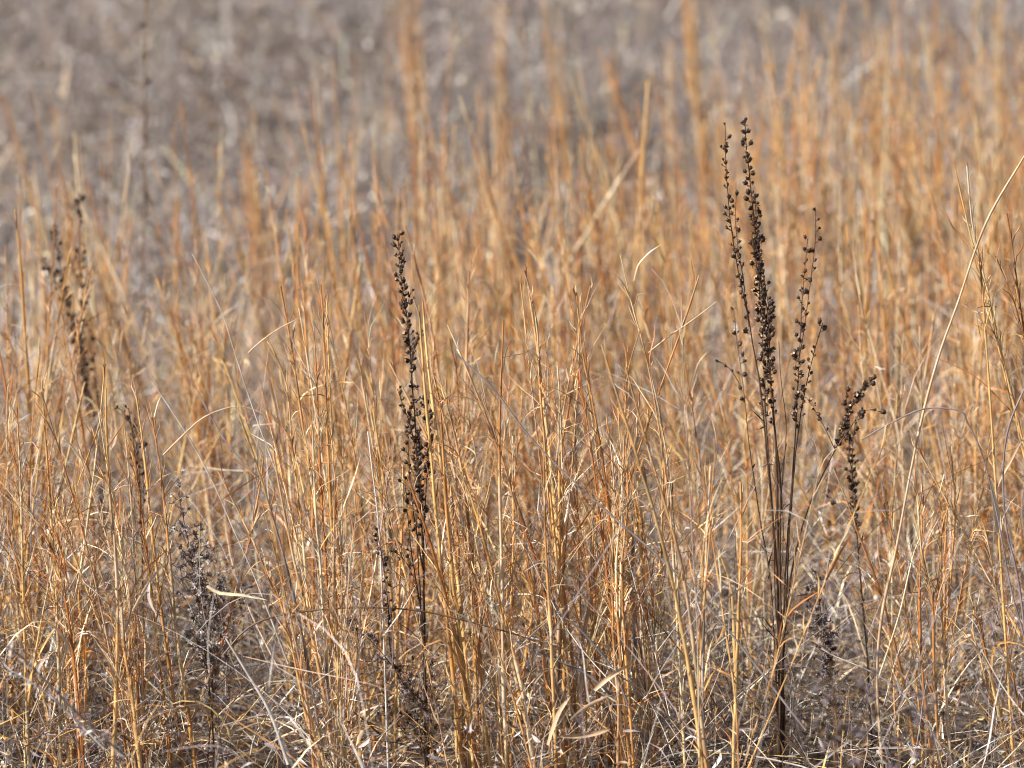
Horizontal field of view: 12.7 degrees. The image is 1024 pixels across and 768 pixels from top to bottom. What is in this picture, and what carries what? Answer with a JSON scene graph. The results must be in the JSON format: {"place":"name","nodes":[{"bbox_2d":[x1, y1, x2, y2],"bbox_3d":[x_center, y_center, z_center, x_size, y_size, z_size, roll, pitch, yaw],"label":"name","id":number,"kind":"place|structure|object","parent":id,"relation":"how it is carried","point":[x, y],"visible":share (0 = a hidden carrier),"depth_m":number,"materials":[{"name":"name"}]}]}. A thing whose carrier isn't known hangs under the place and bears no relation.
{"place":"outdoors","nodes":[
{"label":"outdoors","id":0,"kind":"place"},
{"bbox_2d":[0,0,1023,767],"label":"orange bluestem grass","id":1,"kind":"structure","parent":0,"point":[512,334],"depth_m":6.98,"materials":[{"name":"plant"}]},
{"bbox_2d":[0,0,1023,767],"bbox_3d":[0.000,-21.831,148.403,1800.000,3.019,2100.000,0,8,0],"label":"ground","id":2,"kind":"structure","parent":0,"point":[292,84],"depth_m":12.16,"materials":[{"name":"soil"}]},
{"bbox_2d":[0,358,86,767],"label":"grass tuft","id":3,"kind":"object","parent":2,"relation":"on","point":[23,573],"visible":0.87,"depth_m":5.97,"materials":[{"name":"beige plant"}]},
{"bbox_2d":[0,485,104,767],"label":"grass tuft","id":4,"kind":"object","parent":2,"relation":"on","point":[70,633],"visible":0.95,"depth_m":5.86,"materials":[{"name":"beige plant"}]},
{"bbox_2d":[0,653,104,749],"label":"grass straw","id":5,"kind":"object","parent":2,"relation":"on","point":[77,721],"depth_m":5.51,"materials":[{"name":"grey plant"}]},
{"bbox_2d":[40,193,119,619],"bbox_3d":[-0.655,0.044,7.058,0.130,0.660,0.113,7,11,40],"label":"dried seed stalk","id":6,"kind":"object","parent":2,"relation":"on","point":[82,371],"visible":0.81,"depth_m":7.04,"materials":[{"name":"brown plant"}]},
{"bbox_2d":[92,726,117,767],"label":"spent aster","id":7,"kind":"object","parent":2,"relation":"on","point":[98,757],"visible":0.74,"depth_m":5.86,"materials":[{"name":"grey plant"}]},
{"bbox_2d":[91,38,125,213],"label":"bare weed stalk","id":8,"kind":"object","parent":2,"relation":"on","point":[94,50],"visible":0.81,"depth_m":11.52,"materials":[{"name":"brown plant"}]},
{"bbox_2d":[82,525,162,767],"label":"grass tuft","id":9,"kind":"object","parent":2,"relation":"on","point":[117,680],"visible":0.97,"depth_m":5.78,"materials":[{"name":"beige plant"}]},
{"bbox_2d":[113,404,149,709],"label":"dried seed stalk","id":10,"kind":"object","parent":2,"relation":"on","point":[142,471],"visible":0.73,"depth_m":6.34,"materials":[{"name":"brown plant"}]},
{"bbox_2d":[71,378,205,767],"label":"grass tuft","id":11,"kind":"object","parent":2,"relation":"on","point":[174,617],"visible":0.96,"depth_m":5.92,"materials":[{"name":"beige plant"}]},
{"bbox_2d":[127,0,152,399],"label":"bare weed stalk","id":12,"kind":"object","parent":2,"relation":"on","point":[147,81],"visible":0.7,"depth_m":8.32,"materials":[{"name":"brown plant"}]},
{"bbox_2d":[151,22,240,131],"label":"bare weed stalk","id":13,"kind":"object","parent":2,"relation":"on","point":[195,51],"visible":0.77,"depth_m":12.50,"materials":[{"name":"beige plant"}]},
{"bbox_2d":[159,468,238,767],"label":"spent aster","id":14,"kind":"object","parent":2,"relation":"on","point":[205,600],"visible":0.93,"depth_m":5.92,"materials":[{"name":"grey plant"}]},
{"bbox_2d":[163,406,262,455],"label":"grass straw","id":15,"kind":"object","parent":2,"relation":"on","point":[201,419],"depth_m":5.82,"materials":[{"name":"beige plant"}]},
{"bbox_2d":[197,373,234,626],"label":"dried seed stalk","id":16,"kind":"object","parent":2,"relation":"on","point":[213,479],"visible":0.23,"depth_m":7.07,"materials":[{"name":"brown plant"}]},
{"bbox_2d":[196,546,257,759],"bbox_3d":[-0.390,0.372,6.308,0.076,0.301,0.098,-3,9,-21],"label":"spent aster","id":17,"kind":"object","parent":2,"relation":"on","point":[229,600],"visible":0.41,"depth_m":6.30,"materials":[{"name":"plant"}]},
{"bbox_2d":[225,638,289,764],"bbox_3d":[-0.319,0.397,5.769,0.080,0.162,0.004,0,8,0],"label":"grass straw","id":18,"kind":"object","parent":2,"relation":"on","point":[269,711],"depth_m":5.77,"materials":[{"name":"beige plant"}]},
{"bbox_2d":[207,101,318,449],"bbox_3d":[-0.477,-0.196,8.675,0.279,0.689,0.151,-8,11,-43],"label":"grass tuft","id":19,"kind":"object","parent":2,"relation":"on","point":[261,242],"visible":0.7,"depth_m":8.66,"materials":[{"name":"brown plant"}]},
{"bbox_2d":[195,387,387,620],"bbox_3d":[-0.283,0.155,5.936,0.248,0.307,0.002,0,8,0],"label":"grass straw","id":20,"kind":"object","parent":2,"relation":"on","point":[352,582],"depth_m":5.94,"materials":[{"name":"beige plant"}]},
{"bbox_2d":[263,333,329,760],"bbox_3d":[-0.280,0.245,5.973,0.090,0.630,0.102,0,8,0],"label":"grass tuft","id":21,"kind":"object","parent":2,"relation":"on","point":[291,440],"visible":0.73,"depth_m":5.97,"materials":[{"name":"beige plant"}]},
{"bbox_2d":[247,286,346,761],"bbox_3d":[-0.272,0.215,6.004,0.129,0.684,0.099,-3,9,-20],"label":"grass tuft","id":22,"kind":"object","parent":2,"relation":"on","point":[300,415],"visible":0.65,"depth_m":6.00,"materials":[{"name":"beige plant"}]},
{"bbox_2d":[248,318,298,352],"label":"grass straw","id":23,"kind":"object","parent":22,"relation":"attached to","point":[271,333],"depth_m":5.97,"materials":[{"name":"beige plant"}]},
{"bbox_2d":[260,272,434,767],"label":"grass tuft","id":24,"kind":"object","parent":2,"relation":"on","point":[328,410],"visible":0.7,"depth_m":5.97,"materials":[{"name":"beige plant"}]},
{"bbox_2d":[367,431,388,767],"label":"grass straw","id":25,"kind":"object","parent":2,"relation":"on","point":[386,717],"depth_m":5.95,"materials":[{"name":"beige plant"}]},
{"bbox_2d":[345,616,437,767],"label":"spent aster","id":26,"kind":"object","parent":2,"relation":"on","point":[399,679],"visible":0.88,"depth_m":5.91,"materials":[{"name":"brown plant"}]},
{"bbox_2d":[372,230,445,767],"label":"dried seed stalk","id":27,"kind":"object","parent":2,"relation":"on","point":[419,447],"visible":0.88,"depth_m":5.97,"materials":[{"name":"brown plant"}]},
{"bbox_2d":[377,652,448,767],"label":"spent aster","id":28,"kind":"object","parent":2,"relation":"on","point":[412,700],"visible":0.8,"depth_m":6.02,"materials":[{"name":"brown plant"}]},
{"bbox_2d":[365,0,471,300],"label":"grass tuft","id":29,"kind":"object","parent":2,"relation":"on","point":[406,65],"visible":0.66,"depth_m":10.30,"materials":[{"name":"brown plant"}]},
{"bbox_2d":[364,451,491,767],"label":"grass tuft","id":30,"kind":"object","parent":2,"relation":"on","point":[397,644],"visible":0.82,"depth_m":6.00,"materials":[{"name":"beige plant"}]},
{"bbox_2d":[379,369,534,767],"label":"grass tuft","id":31,"kind":"object","parent":2,"relation":"on","point":[467,523],"visible":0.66,"depth_m":6.05,"materials":[{"name":"beige plant"}]},
{"bbox_2d":[466,0,532,240],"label":"grass tuft","id":32,"kind":"object","parent":2,"relation":"on","point":[502,77],"visible":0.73,"depth_m":11.03,"materials":[{"name":"brown plant"}]},
{"bbox_2d":[0,0,1023,516],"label":"grey brush","id":33,"kind":"object","parent":2,"relation":"on","point":[654,26],"visible":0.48,"depth_m":11.88,"materials":[{"name":"plant"}]},
{"bbox_2d":[0,56,1023,767],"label":"fine dead stems","id":34,"kind":"object","parent":2,"relation":"on","point":[646,514],"visible":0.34,"depth_m":6.50,"materials":[{"name":"beige plant"}]},
{"bbox_2d":[0,639,128,766],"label":"bent twig","id":35,"kind":"object","parent":34,"relation":"on","point":[80,715],"visible":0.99,"depth_m":5.36,"materials":[{"name":"grey plant"}]},
{"bbox_2d":[132,563,163,611],"bbox_3d":[-0.461,0.257,5.850,0.044,0.066,0.003,0,8,0],"label":"grass blade","id":36,"kind":"object","parent":34,"relation":"on","point":[143,592],"visible":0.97,"depth_m":5.85,"materials":[{"name":"beige plant"}]},
{"bbox_2d":[147,583,156,614],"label":"grass blade","id":37,"kind":"object","parent":34,"relation":"on","point":[148,596],"visible":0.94,"depth_m":5.85,"materials":[{"name":"beige plant"}]},
{"bbox_2d":[151,381,288,663],"bbox_3d":[-0.369,0.176,5.838,0.171,0.364,0.002,0,8,0],"label":"grass straw","id":38,"kind":"object","parent":34,"relation":"on","point":[232,528],"depth_m":5.84,"materials":[{"name":"beige plant"}]},
{"bbox_2d":[206,585,264,599],"bbox_3d":[-0.346,0.263,5.799,0.077,0.019,0.003,0,8,0],"label":"grass blade","id":39,"kind":"object","parent":34,"relation":"on","point":[225,593],"visible":1,"depth_m":5.80,"materials":[{"name":"beige plant"}]},
{"bbox_2d":[192,254,284,492],"bbox_3d":[-0.352,-0.013,5.941,0.117,0.312,0.002,0,8,0],"label":"grass straw","id":40,"kind":"object","parent":34,"relation":"on","point":[243,381],"depth_m":5.94,"materials":[{"name":"beige plant"}]},
{"bbox_2d":[223,607,663,703],"bbox_3d":[-0.086,0.346,5.840,0.560,0.132,0.008,-1,8,-5],"label":"bent twig","id":41,"kind":"object","parent":34,"relation":"on","point":[240,634],"visible":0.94,"depth_m":5.83,"materials":[{"name":"brown plant"}]},
{"bbox_2d":[570,695,611,720],"bbox_3d":[0.098,0.402,5.720,0.053,0.034,0.002,0,8,0],"label":"grass blade","id":42,"kind":"object","parent":34,"relation":"on","point":[585,707],"visible":0.97,"depth_m":5.72,"materials":[{"name":"beige plant"}]},
{"bbox_2d":[594,663,632,690],"bbox_3d":[0.126,0.365,5.733,0.050,0.036,0.002,0,8,0],"label":"grass blade","id":43,"kind":"object","parent":34,"relation":"on","point":[607,678],"visible":1,"depth_m":5.73,"materials":[{"name":"beige plant"}]},
{"bbox_2d":[457,354,806,730],"bbox_3d":[0.152,0.201,5.811,0.444,0.483,0.003,0,8,0],"label":"grass straw","id":44,"kind":"object","parent":34,"relation":"on","point":[662,560],"depth_m":5.81,"materials":[{"name":"beige plant"}]},
{"bbox_2d":[0,228,1023,767],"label":"fallen straw","id":45,"kind":"object","parent":2,"relation":"on","point":[534,722],"visible":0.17,"depth_m":6.48,"materials":[{"name":"beige plant"}]},
{"bbox_2d":[517,640,616,700],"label":"bent twig","id":46,"kind":"object","parent":45,"relation":"on","point":[581,671],"visible":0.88,"depth_m":5.87,"materials":[{"name":"grey plant"}]},
{"bbox_2d":[821,648,948,758],"bbox_3d":[0.476,0.408,5.882,0.166,0.145,0.003,0,8,0],"label":"grass straw","id":47,"kind":"object","parent":45,"relation":"on","point":[923,719],"depth_m":5.88,"materials":[{"name":"beige plant"}]},
{"bbox_2d":[0,0,1023,767],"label":"withered leaves","id":48,"kind":"object","parent":2,"relation":"on","point":[468,728],"visible":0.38,"depth_m":9.65,"materials":[{"name":"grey plant"}]},
{"bbox_2d":[561,729,609,738],"bbox_3d":[0.092,0.435,5.723,0.061,0.012,0.002,0,8,0],"label":"grass blade","id":49,"kind":"object","parent":48,"relation":"on","point":[588,734],"visible":1,"depth_m":5.72,"materials":[{"name":"beige plant"}]},
{"bbox_2d":[546,696,570,745],"bbox_3d":[0.058,0.418,5.720,0.030,0.063,0.004,0,8,0],"label":"grass blade","id":50,"kind":"object","parent":2,"relation":"on","point":[557,715],"visible":1,"depth_m":5.72,"materials":[{"name":"beige plant"}]},
{"bbox_2d":[535,0,585,205],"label":"grass tuft","id":51,"kind":"object","parent":2,"relation":"on","point":[553,66],"visible":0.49,"depth_m":11.51,"materials":[{"name":"brown plant"}]},
{"bbox_2d":[507,264,615,767],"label":"grass tuft","id":52,"kind":"object","parent":2,"relation":"on","point":[552,529],"visible":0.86,"depth_m":5.98,"materials":[{"name":"beige plant"}]},
{"bbox_2d":[556,610,627,703],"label":"bent twig","id":53,"kind":"object","parent":2,"relation":"on","point":[601,654],"visible":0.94,"depth_m":5.83,"materials":[{"name":"grey plant"}]},
{"bbox_2d":[568,379,647,767],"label":"grass tuft","id":54,"kind":"object","parent":2,"relation":"on","point":[615,613],"visible":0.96,"depth_m":5.91,"materials":[{"name":"beige plant"}]},
{"bbox_2d":[545,285,674,767],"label":"grass tuft","id":55,"kind":"object","parent":2,"relation":"on","point":[602,460],"visible":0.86,"depth_m":5.96,"materials":[{"name":"beige plant"}]},
{"bbox_2d":[578,254,701,767],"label":"grass tuft","id":56,"kind":"object","parent":2,"relation":"on","point":[673,557],"visible":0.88,"depth_m":5.96,"materials":[{"name":"beige plant"}]},
{"bbox_2d":[633,245,659,280],"bbox_3d":[0.175,-0.157,5.961,0.035,0.047,0.003,0,8,0],"label":"grass blade","id":57,"kind":"object","parent":56,"relation":"attached to","point":[642,259],"visible":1,"depth_m":5.96,"materials":[{"name":"beige plant"}]},
{"bbox_2d":[648,301,716,352],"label":"grass straw","id":58,"kind":"object","parent":56,"relation":"attached to","point":[680,328],"depth_m":5.97,"materials":[{"name":"beige plant"}]},
{"bbox_2d":[645,607,749,767],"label":"bent twig","id":59,"kind":"object","parent":2,"relation":"on","point":[722,717],"visible":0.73,"depth_m":5.88,"materials":[{"name":"plant"}]},
{"bbox_2d":[674,0,739,289],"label":"grass tuft","id":60,"kind":"object","parent":2,"relation":"on","point":[696,68],"visible":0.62,"depth_m":10.30,"materials":[{"name":"brown plant"}]},
{"bbox_2d":[616,569,805,758],"bbox_3d":[0.253,0.356,5.854,0.244,0.247,0.002,0,8,0],"label":"bent twig","id":61,"kind":"object","parent":2,"relation":"on","point":[775,724],"visible":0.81,"depth_m":5.86,"materials":[{"name":"grey plant"}]},
{"bbox_2d":[706,476,788,767],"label":"grass tuft","id":62,"kind":"object","parent":2,"relation":"on","point":[736,647],"visible":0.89,"depth_m":5.87,"materials":[{"name":"beige plant"}]},
{"bbox_2d":[715,117,886,767],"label":"dried seed stalk","id":63,"kind":"object","parent":2,"relation":"on","point":[767,351],"visible":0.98,"depth_m":5.98,"materials":[{"name":"brown plant"}]},
{"bbox_2d":[797,568,855,767],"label":"spent aster","id":64,"kind":"object","parent":2,"relation":"on","point":[826,659],"visible":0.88,"depth_m":5.97,"materials":[{"name":"grey plant"}]},
{"bbox_2d":[825,386,877,763],"bbox_3d":[0.461,0.266,6.241,0.054,0.533,0.095,-2,9,-16],"label":"dried seed stalk","id":65,"kind":"object","parent":2,"relation":"on","point":[852,483],"visible":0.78,"depth_m":6.21,"materials":[{"name":"brown plant"}]},
{"bbox_2d":[809,621,946,767],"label":"spent aster","id":66,"kind":"object","parent":2,"relation":"on","point":[854,731],"visible":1,"depth_m":5.01,"materials":[{"name":"grey plant"}]},
{"bbox_2d":[855,275,918,644],"bbox_3d":[0.555,0.128,6.791,0.104,0.582,0.003,0,8,0],"label":"grass straw","id":67,"kind":"object","parent":2,"relation":"on","point":[897,430],"depth_m":6.78,"materials":[{"name":"beige plant"}]},
{"bbox_2d":[879,18,920,377],"bbox_3d":[0.773,-0.367,9.252,0.133,0.741,0.179,0,8,0],"label":"grass tuft","id":68,"kind":"object","parent":2,"relation":"on","point":[892,123],"visible":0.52,"depth_m":9.23,"materials":[{"name":"brown plant"}]},
{"bbox_2d":[861,407,1023,638],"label":"bent twig","id":69,"kind":"object","parent":2,"relation":"on","point":[990,488],"visible":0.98,"depth_m":5.83,"materials":[{"name":"beige plant"}]},
{"bbox_2d":[876,156,1023,767],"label":"grass straw","id":70,"kind":"object","parent":2,"relation":"on","point":[912,462],"depth_m":5.90,"materials":[{"name":"beige plant"}]},
{"bbox_2d":[891,457,1019,767],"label":"grass tuft","id":71,"kind":"object","parent":2,"relation":"on","point":[927,583],"visible":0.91,"depth_m":5.95,"materials":[{"name":"beige plant"}]},
{"bbox_2d":[878,474,944,680],"bbox_3d":[0.516,0.251,5.953,0.103,0.265,0.006,-5,10,-29],"label":"grass straw","id":72,"kind":"object","parent":71,"relation":"on","point":[886,654],"depth_m":5.95,"materials":[{"name":"beige plant"}]},
{"bbox_2d":[922,163,1023,767],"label":"grass tuft","id":73,"kind":"object","parent":2,"relation":"on","point":[1007,383],"visible":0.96,"depth_m":5.92,"materials":[{"name":"plant"}]},
{"bbox_2d":[983,0,1020,226],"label":"grass tuft","id":74,"kind":"object","parent":2,"relation":"on","point":[1002,36],"visible":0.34,"depth_m":10.30,"materials":[{"name":"brown plant"}]},
{"bbox_2d":[984,213,1023,680],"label":"grass tuft","id":75,"kind":"object","parent":2,"relation":"on","point":[1018,289],"visible":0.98,"depth_m":5.93,"materials":[{"name":"plant"}]},
{"bbox_2d":[1002,389,1023,628],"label":"grass straw","id":76,"kind":"object","parent":2,"relation":"on","point":[1012,554],"depth_m":5.88,"materials":[{"name":"beige plant"}]},
{"bbox_2d":[990,480,1000,532],"bbox_3d":[0.617,0.156,5.883,0.015,0.070,0.006,0,8,0],"label":"grass blade","id":77,"kind":"object","parent":76,"relation":"hanging from","point":[995,517],"visible":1,"depth_m":5.88,"materials":[{"name":"beige plant"}]}
]}

